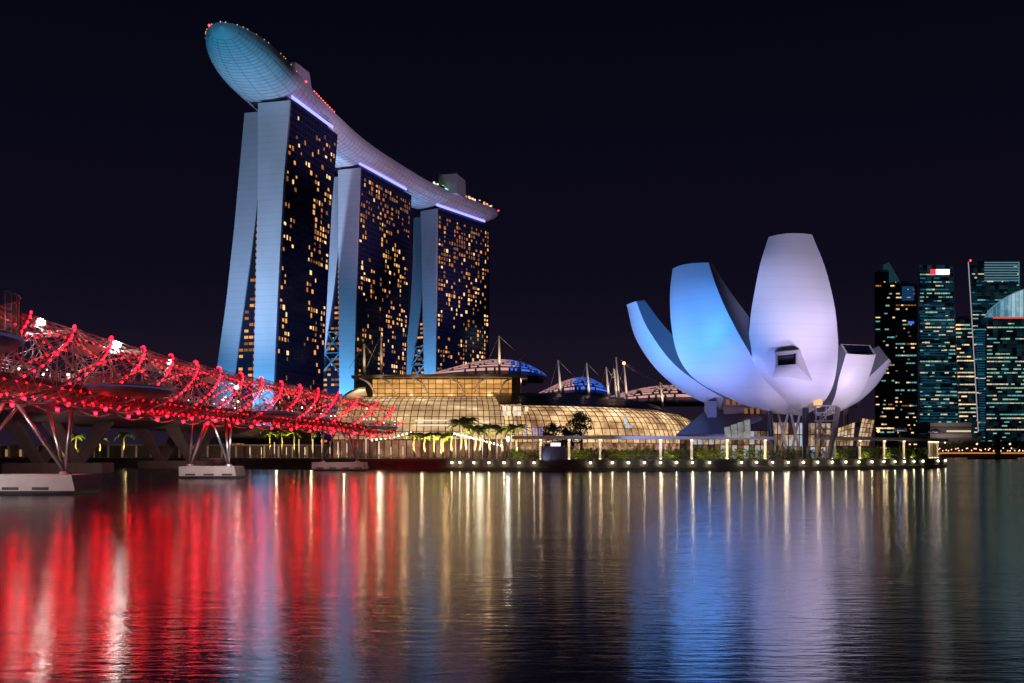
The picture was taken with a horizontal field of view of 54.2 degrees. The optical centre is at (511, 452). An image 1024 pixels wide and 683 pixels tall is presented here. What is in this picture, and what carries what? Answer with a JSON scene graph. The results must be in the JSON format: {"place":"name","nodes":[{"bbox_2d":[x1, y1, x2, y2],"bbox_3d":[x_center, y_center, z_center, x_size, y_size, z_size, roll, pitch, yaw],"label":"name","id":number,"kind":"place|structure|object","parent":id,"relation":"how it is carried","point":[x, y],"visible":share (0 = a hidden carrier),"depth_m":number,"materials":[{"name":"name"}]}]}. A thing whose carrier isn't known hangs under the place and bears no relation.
{"place":"outdoors","nodes":[
{"label":"outdoors","id":0,"kind":"place"},
{"bbox_2d":[321,163,411,443],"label":"hotel tower","id":1,"kind":"structure","parent":0,"point":[368,285],"depth_m":675.24,"materials":[{"name":"black glass"}]},
{"bbox_2d":[357,178,409,373],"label":"lit windows","id":2,"kind":"structure","parent":1,"relation":"in","point":[364,178],"depth_m":704.73,"materials":[{"name":"yellow glass"}]},
{"bbox_2d":[0,453,921,458],"bbox_3d":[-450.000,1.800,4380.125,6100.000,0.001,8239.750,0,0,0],"label":"ground","id":3,"kind":"structure","parent":0,"point":[394,458],"depth_m":360.04,"materials":[{"name":"grey concrete"}]},
{"bbox_2d":[71,433,85,449],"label":"palm tree","id":4,"kind":"object","parent":3,"relation":"on","point":[75,435],"visible":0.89,"depth_m":351.81,"materials":[{"name":"green plant"}]},
{"bbox_2d":[99,438,108,457],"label":"palm tree","id":5,"kind":"object","parent":3,"relation":"on","point":[104,439],"visible":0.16,"depth_m":351.85,"materials":[{"name":"green plant"}]},
{"bbox_2d":[113,432,134,457],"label":"palm tree","id":6,"kind":"object","parent":3,"relation":"on","point":[122,435],"visible":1,"depth_m":351.79,"materials":[{"name":"green plant"}]},
{"bbox_2d":[0,397,313,472],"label":"road bridge","id":7,"kind":"structure","parent":3,"relation":"on","point":[176,430],"depth_m":239.52,"materials":[{"name":"concrete"}]},
{"bbox_2d":[0,444,331,456],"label":"colonnade","id":8,"kind":"object","parent":3,"relation":"on","point":[107,450],"visible":0.44,"depth_m":371.00,"materials":[{"name":"concrete"}]},
{"bbox_2d":[261,429,277,457],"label":"palm tree","id":9,"kind":"object","parent":3,"relation":"on","point":[270,432],"visible":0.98,"depth_m":329.85,"materials":[{"name":"green plant"}]},
{"bbox_2d":[208,95,337,443],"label":"hotel tower","id":10,"kind":"structure","parent":3,"relation":"on","point":[274,326],"depth_m":546.43,"materials":[{"name":"grey metal"}]},
{"bbox_2d":[279,117,331,406],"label":"lit windows","id":11,"kind":"structure","parent":10,"relation":"in","point":[298,117],"depth_m":579.70,"materials":[{"name":"yellow glass"}]},
{"bbox_2d":[205,21,498,222],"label":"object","id":12,"kind":"structure","parent":10,"relation":"on","point":[251,68],"depth_m":552.55,"materials":[{"name":"grey"}]},
{"bbox_2d":[273,429,290,457],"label":"palm tree","id":13,"kind":"object","parent":3,"relation":"on","point":[279,432],"visible":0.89,"depth_m":329.78,"materials":[{"name":"green plant"}]},
{"bbox_2d":[284,429,300,457],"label":"palm tree","id":14,"kind":"object","parent":3,"relation":"on","point":[293,432],"visible":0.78,"depth_m":329.77,"materials":[{"name":"green plant"}]},
{"bbox_2d":[302,429,321,457],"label":"palm tree","id":15,"kind":"object","parent":3,"relation":"on","point":[314,434],"visible":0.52,"depth_m":329.82,"materials":[{"name":"green plant"}]},
{"bbox_2d":[402,432,423,458],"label":"palm tree","id":16,"kind":"object","parent":3,"relation":"on","point":[411,434],"visible":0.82,"depth_m":292.30,"materials":[{"name":"green plant"}]},
{"bbox_2d":[414,433,432,458],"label":"palm tree","id":17,"kind":"object","parent":3,"relation":"on","point":[421,435],"visible":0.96,"depth_m":289.43,"materials":[{"name":"green plant"}]},
{"bbox_2d":[422,432,445,458],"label":"palm tree","id":18,"kind":"object","parent":3,"relation":"on","point":[434,433],"visible":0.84,"depth_m":288.82,"materials":[{"name":"green plant"}]},
{"bbox_2d":[431,433,452,458],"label":"palm tree","id":19,"kind":"object","parent":3,"relation":"on","point":[441,436],"visible":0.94,"depth_m":286.44,"materials":[{"name":"green plant"}]},
{"bbox_2d":[406,204,489,373],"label":"hotel tower","id":20,"kind":"structure","parent":3,"relation":"on","point":[449,319],"depth_m":789.90,"materials":[{"name":"black glass"}]},
{"bbox_2d":[438,221,488,369],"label":"lit windows","id":21,"kind":"structure","parent":20,"relation":"in","point":[439,221],"depth_m":805.81,"materials":[{"name":"yellow glass"}]},
{"bbox_2d":[440,432,463,458],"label":"palm tree","id":22,"kind":"object","parent":3,"relation":"on","point":[448,436],"visible":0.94,"depth_m":286.35,"materials":[{"name":"green plant"}]},
{"bbox_2d":[446,418,469,458],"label":"palm tree","id":23,"kind":"object","parent":3,"relation":"on","point":[454,421],"visible":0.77,"depth_m":287.21,"materials":[{"name":"green plant"}]},
{"bbox_2d":[451,416,481,458],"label":"palm tree","id":24,"kind":"object","parent":3,"relation":"on","point":[467,422],"visible":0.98,"depth_m":286.60,"materials":[{"name":"green plant"}]},
{"bbox_2d":[0,454,946,470],"bbox_3d":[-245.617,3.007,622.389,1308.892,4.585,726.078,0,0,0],"label":"sea wall","id":25,"kind":"structure","parent":3,"relation":"on","point":[573,464],"depth_m":271.30,"materials":[{"name":"concrete"}]},
{"bbox_2d":[459,425,487,458],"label":"palm tree","id":26,"kind":"object","parent":3,"relation":"on","point":[475,440],"visible":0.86,"depth_m":285.83,"materials":[{"name":"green plant"}]},
{"bbox_2d":[467,426,494,458],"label":"palm tree","id":27,"kind":"object","parent":3,"relation":"on","point":[479,451],"visible":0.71,"depth_m":287.43,"materials":[{"name":"green plant"}]},
{"bbox_2d":[476,424,504,458],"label":"palm tree","id":28,"kind":"object","parent":3,"relation":"on","point":[487,427],"visible":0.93,"depth_m":284.73,"materials":[{"name":"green plant"}]},
{"bbox_2d":[454,433,501,445],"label":"string lights","id":29,"kind":"object","parent":28,"relation":"hanging from","point":[476,439],"visible":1,"depth_m":280.87,"materials":[{"name":"white glass"}]},
{"bbox_2d":[489,426,518,458],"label":"palm tree","id":30,"kind":"object","parent":3,"relation":"on","point":[502,430],"visible":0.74,"depth_m":284.96,"materials":[{"name":"green plant"}]},
{"bbox_2d":[507,437,508,458],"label":"lantern post","id":31,"kind":"object","parent":3,"relation":"on","point":[507,447],"visible":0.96,"depth_m":265.73,"materials":[{"name":"metal"}]},
{"bbox_2d":[332,374,692,457],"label":"shopping arcade","id":32,"kind":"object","parent":3,"relation":"on","point":[426,403],"visible":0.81,"depth_m":336.17,"materials":[{"name":"yellow glass"}]},
{"bbox_2d":[349,344,384,374],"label":"roof mast","id":33,"kind":"object","parent":32,"relation":"on","point":[364,365],"visible":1,"depth_m":344.68,"materials":[{"name":"white metal"}]},
{"bbox_2d":[366,335,382,374],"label":"roof mast","id":34,"kind":"object","parent":32,"relation":"on","point":[381,362],"visible":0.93,"depth_m":344.68,"materials":[{"name":"white metal"}]},
{"bbox_2d":[430,359,545,382],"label":"louvred roof","id":35,"kind":"structure","parent":32,"relation":"on","point":[491,367],"depth_m":401.14,"materials":[{"name":"metal"}]},
{"bbox_2d":[486,336,534,373],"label":"roof mast","id":36,"kind":"object","parent":32,"relation":"on","point":[499,361],"visible":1,"depth_m":344.71,"materials":[{"name":"white metal"}]},
{"bbox_2d":[514,359,547,392],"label":"roof mast","id":37,"kind":"object","parent":32,"relation":"on","point":[520,360],"visible":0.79,"depth_m":349.75,"materials":[{"name":"white metal"}]},
{"bbox_2d":[548,360,591,394],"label":"roof mast","id":38,"kind":"object","parent":32,"relation":"on","point":[559,381],"visible":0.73,"depth_m":361.70,"materials":[{"name":"white metal"}]},
{"bbox_2d":[540,377,610,395],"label":"louvred roof","id":39,"kind":"structure","parent":32,"relation":"on","point":[570,386],"depth_m":416.20,"materials":[{"name":"metal"}]},
{"bbox_2d":[577,363,589,394],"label":"roof mast","id":40,"kind":"object","parent":32,"relation":"on","point":[588,384],"visible":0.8,"depth_m":365.66,"materials":[{"name":"white metal"}]},
{"bbox_2d":[506,443,679,457],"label":"shop windows","id":41,"kind":"structure","parent":32,"relation":"in","point":[530,446],"depth_m":337.52,"materials":[{"name":"yellow"}]},
{"bbox_2d":[597,367,624,396],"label":"roof mast","id":42,"kind":"object","parent":32,"relation":"on","point":[607,385],"visible":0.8,"depth_m":375.70,"materials":[{"name":"white metal"}]},
{"bbox_2d":[606,369,634,400],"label":"roof mast","id":43,"kind":"object","parent":32,"relation":"on","point":[615,385],"visible":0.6,"depth_m":383.71,"materials":[{"name":"white metal"}]},
{"bbox_2d":[609,357,680,397],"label":"roof mast","id":44,"kind":"object","parent":32,"relation":"on","point":[618,390],"visible":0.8,"depth_m":377.71,"materials":[{"name":"white metal"}]},
{"bbox_2d":[615,362,676,399],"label":"roof mast","id":45,"kind":"object","parent":32,"relation":"on","point":[625,384],"visible":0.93,"depth_m":381.71,"materials":[{"name":"white metal"}]},
{"bbox_2d":[610,385,703,406],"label":"louvred roof","id":46,"kind":"structure","parent":32,"relation":"on","point":[645,395],"depth_m":451.47,"materials":[{"name":"metal"}]},
{"bbox_2d":[652,382,677,407],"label":"roof mast","id":47,"kind":"object","parent":32,"relation":"on","point":[662,402],"visible":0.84,"depth_m":419.68,"materials":[{"name":"white metal"}]},
{"bbox_2d":[500,424,533,458],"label":"palm tree","id":48,"kind":"object","parent":3,"relation":"on","point":[516,427],"visible":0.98,"depth_m":279.25,"materials":[{"name":"green plant"}]},
{"bbox_2d":[509,448,538,458],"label":"hedge","id":49,"kind":"object","parent":3,"relation":"on","point":[522,451],"visible":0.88,"depth_m":268.08,"materials":[{"name":"green plant"}]},
{"bbox_2d":[540,422,565,446],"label":"broadleaf tree","id":50,"kind":"object","parent":3,"relation":"on","point":[554,429],"visible":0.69,"depth_m":289.76,"materials":[{"name":"green plant"}]},
{"bbox_2d":[541,443,565,458],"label":"kiosk","id":51,"kind":"object","parent":3,"relation":"on","point":[553,450],"visible":0.95,"depth_m":260.95,"materials":[{"name":"paint"}]},
{"bbox_2d":[558,427,575,449],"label":"broadleaf tree","id":52,"kind":"object","parent":3,"relation":"on","point":[572,442],"visible":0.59,"depth_m":292.03,"materials":[{"name":"green plant"}]},
{"bbox_2d":[564,411,591,458],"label":"broadleaf tree","id":53,"kind":"object","parent":3,"relation":"on","point":[580,418],"visible":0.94,"depth_m":288.42,"materials":[{"name":"green plant"}]},
{"bbox_2d":[567,447,598,458],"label":"hedge","id":54,"kind":"object","parent":3,"relation":"on","point":[587,452],"visible":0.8,"depth_m":267.69,"materials":[{"name":"green plant"}]},
{"bbox_2d":[601,448,658,458],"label":"hedge","id":55,"kind":"object","parent":3,"relation":"on","point":[631,454],"visible":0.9,"depth_m":269.84,"materials":[{"name":"green plant"}]},
{"bbox_2d":[662,448,689,458],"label":"hedge","id":56,"kind":"object","parent":3,"relation":"on","point":[678,452],"visible":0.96,"depth_m":271.42,"materials":[{"name":"green plant"}]},
{"bbox_2d":[693,448,725,458],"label":"hedge","id":57,"kind":"object","parent":3,"relation":"on","point":[708,453],"visible":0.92,"depth_m":274.50,"materials":[{"name":"green plant"}]},
{"bbox_2d":[512,436,947,458],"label":"pergola","id":58,"kind":"object","parent":3,"relation":"on","point":[932,446],"visible":0.83,"depth_m":272.86,"materials":[{"name":"white paint"}]},
{"bbox_2d":[728,448,763,458],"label":"hedge","id":59,"kind":"object","parent":3,"relation":"on","point":[737,452],"visible":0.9,"depth_m":277.66,"materials":[{"name":"green plant"}]},
{"bbox_2d":[627,233,890,459],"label":"lotus museum","id":60,"kind":"structure","parent":3,"relation":"on","point":[779,351],"depth_m":264.78,"materials":[{"name":"white metal"}]},
{"bbox_2d":[836,418,874,445],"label":"glass pavilion","id":61,"kind":"structure","parent":60,"relation":"attached to","point":[866,425],"depth_m":291.89,"materials":[{"name":"beige glass"}]},
{"bbox_2d":[768,448,824,458],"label":"hedge","id":62,"kind":"object","parent":3,"relation":"on","point":[789,454],"visible":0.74,"depth_m":280.92,"materials":[{"name":"green plant"}]},
{"bbox_2d":[832,445,857,458],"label":"hedge","id":63,"kind":"object","parent":3,"relation":"on","point":[843,455],"visible":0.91,"depth_m":288.77,"materials":[{"name":"green plant"}]},
{"bbox_2d":[861,445,885,458],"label":"hedge","id":64,"kind":"object","parent":3,"relation":"on","point":[873,452],"visible":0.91,"depth_m":294.59,"materials":[{"name":"green plant"}]},
{"bbox_2d":[875,262,899,453],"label":"office tower","id":65,"kind":"structure","parent":3,"relation":"on","point":[886,279],"depth_m":1230.00,"materials":[{"name":"black glass"}]},
{"bbox_2d":[885,446,901,457],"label":"hedge","id":66,"kind":"object","parent":3,"relation":"on","point":[894,452],"visible":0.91,"depth_m":299.30,"materials":[{"name":"green plant"}]},
{"bbox_2d":[893,427,906,431],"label":"parasol","id":67,"kind":"object","parent":3,"relation":"on","point":[899,429],"visible":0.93,"depth_m":307.54,"materials":[{"name":"paint"}]},
{"bbox_2d":[894,282,917,453],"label":"office tower","id":68,"kind":"structure","parent":3,"relation":"on","point":[906,366],"depth_m":1190.00,"materials":[{"name":"black glass"}]},
{"bbox_2d":[905,447,930,457],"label":"hedge","id":69,"kind":"object","parent":3,"relation":"on","point":[912,452],"visible":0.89,"depth_m":309.14,"materials":[{"name":"green plant"}]},
{"bbox_2d":[928,428,941,432],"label":"parasol","id":70,"kind":"object","parent":3,"relation":"on","point":[934,430],"visible":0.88,"depth_m":327.18,"materials":[{"name":"paint"}]},
{"bbox_2d":[919,265,960,452],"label":"office tower","id":71,"kind":"structure","parent":3,"relation":"on","point":[938,388],"depth_m":1120.00,"materials":[{"name":"teal"}]},
{"bbox_2d":[920,274,957,422],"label":"lit windows","id":72,"kind":"structure","parent":71,"relation":"in","point":[920,274],"depth_m":1119.58,"materials":[{"name":"glass"}]},
{"bbox_2d":[918,423,979,451],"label":"hall","id":73,"kind":"structure","parent":3,"relation":"on","point":[951,431],"depth_m":985.00,"materials":[{"name":"concrete"}]},
{"bbox_2d":[956,316,977,452],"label":"office tower","id":74,"kind":"structure","parent":3,"relation":"on","point":[966,387],"depth_m":1260.00,"materials":[{"name":"black"}]},
{"bbox_2d":[938,439,1023,452],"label":"trees","id":75,"kind":"object","parent":3,"relation":"on","point":[1005,445],"visible":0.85,"depth_m":985.70,"materials":[{"name":"green plant"}]},
{"bbox_2d":[968,260,1020,452],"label":"office tower","id":76,"kind":"structure","parent":3,"relation":"on","point":[992,283],"depth_m":1150.00,"materials":[{"name":"teal"}]},
{"bbox_2d":[972,273,1018,422],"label":"lit windows","id":77,"kind":"structure","parent":76,"relation":"in","point":[972,273],"depth_m":1149.78,"materials":[{"name":"glass"}]},
{"bbox_2d":[985,289,1023,452],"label":"office tower","id":78,"kind":"structure","parent":3,"relation":"on","point":[1004,400],"depth_m":1050.00,"materials":[{"name":"teal"}]},
{"bbox_2d":[986,323,1023,448],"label":"lit windows","id":79,"kind":"structure","parent":78,"relation":"in","point":[1008,323],"depth_m":1049.70,"materials":[{"name":"glass"}]},
{"bbox_2d":[0,457,1023,682],"bbox_3d":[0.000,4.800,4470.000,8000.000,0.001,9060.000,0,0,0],"label":"water","id":80,"kind":"structure","parent":0,"point":[252,575],"depth_m":38.40,"materials":[{"name":"black liquid"}]},
{"bbox_2d":[0,288,402,494],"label":"helix footbridge","id":81,"kind":"object","parent":80,"relation":"in","point":[147,399],"visible":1,"depth_m":138.58,"materials":[{"name":"metal"}]},
{"bbox_2d":[938,453,1023,456],"bbox_3d":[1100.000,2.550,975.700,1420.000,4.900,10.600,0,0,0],"label":"quay","id":82,"kind":"structure","parent":80,"relation":"in","point":[979,454],"depth_m":971.00,"materials":[{"name":"concrete"}]},
{"bbox_2d":[995,433,1000,458],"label":"channel marker","id":83,"kind":"object","parent":80,"relation":"in","point":[997,448],"visible":0.89,"depth_m":718.66,"materials":[{"name":"grey metal"}]}
]}

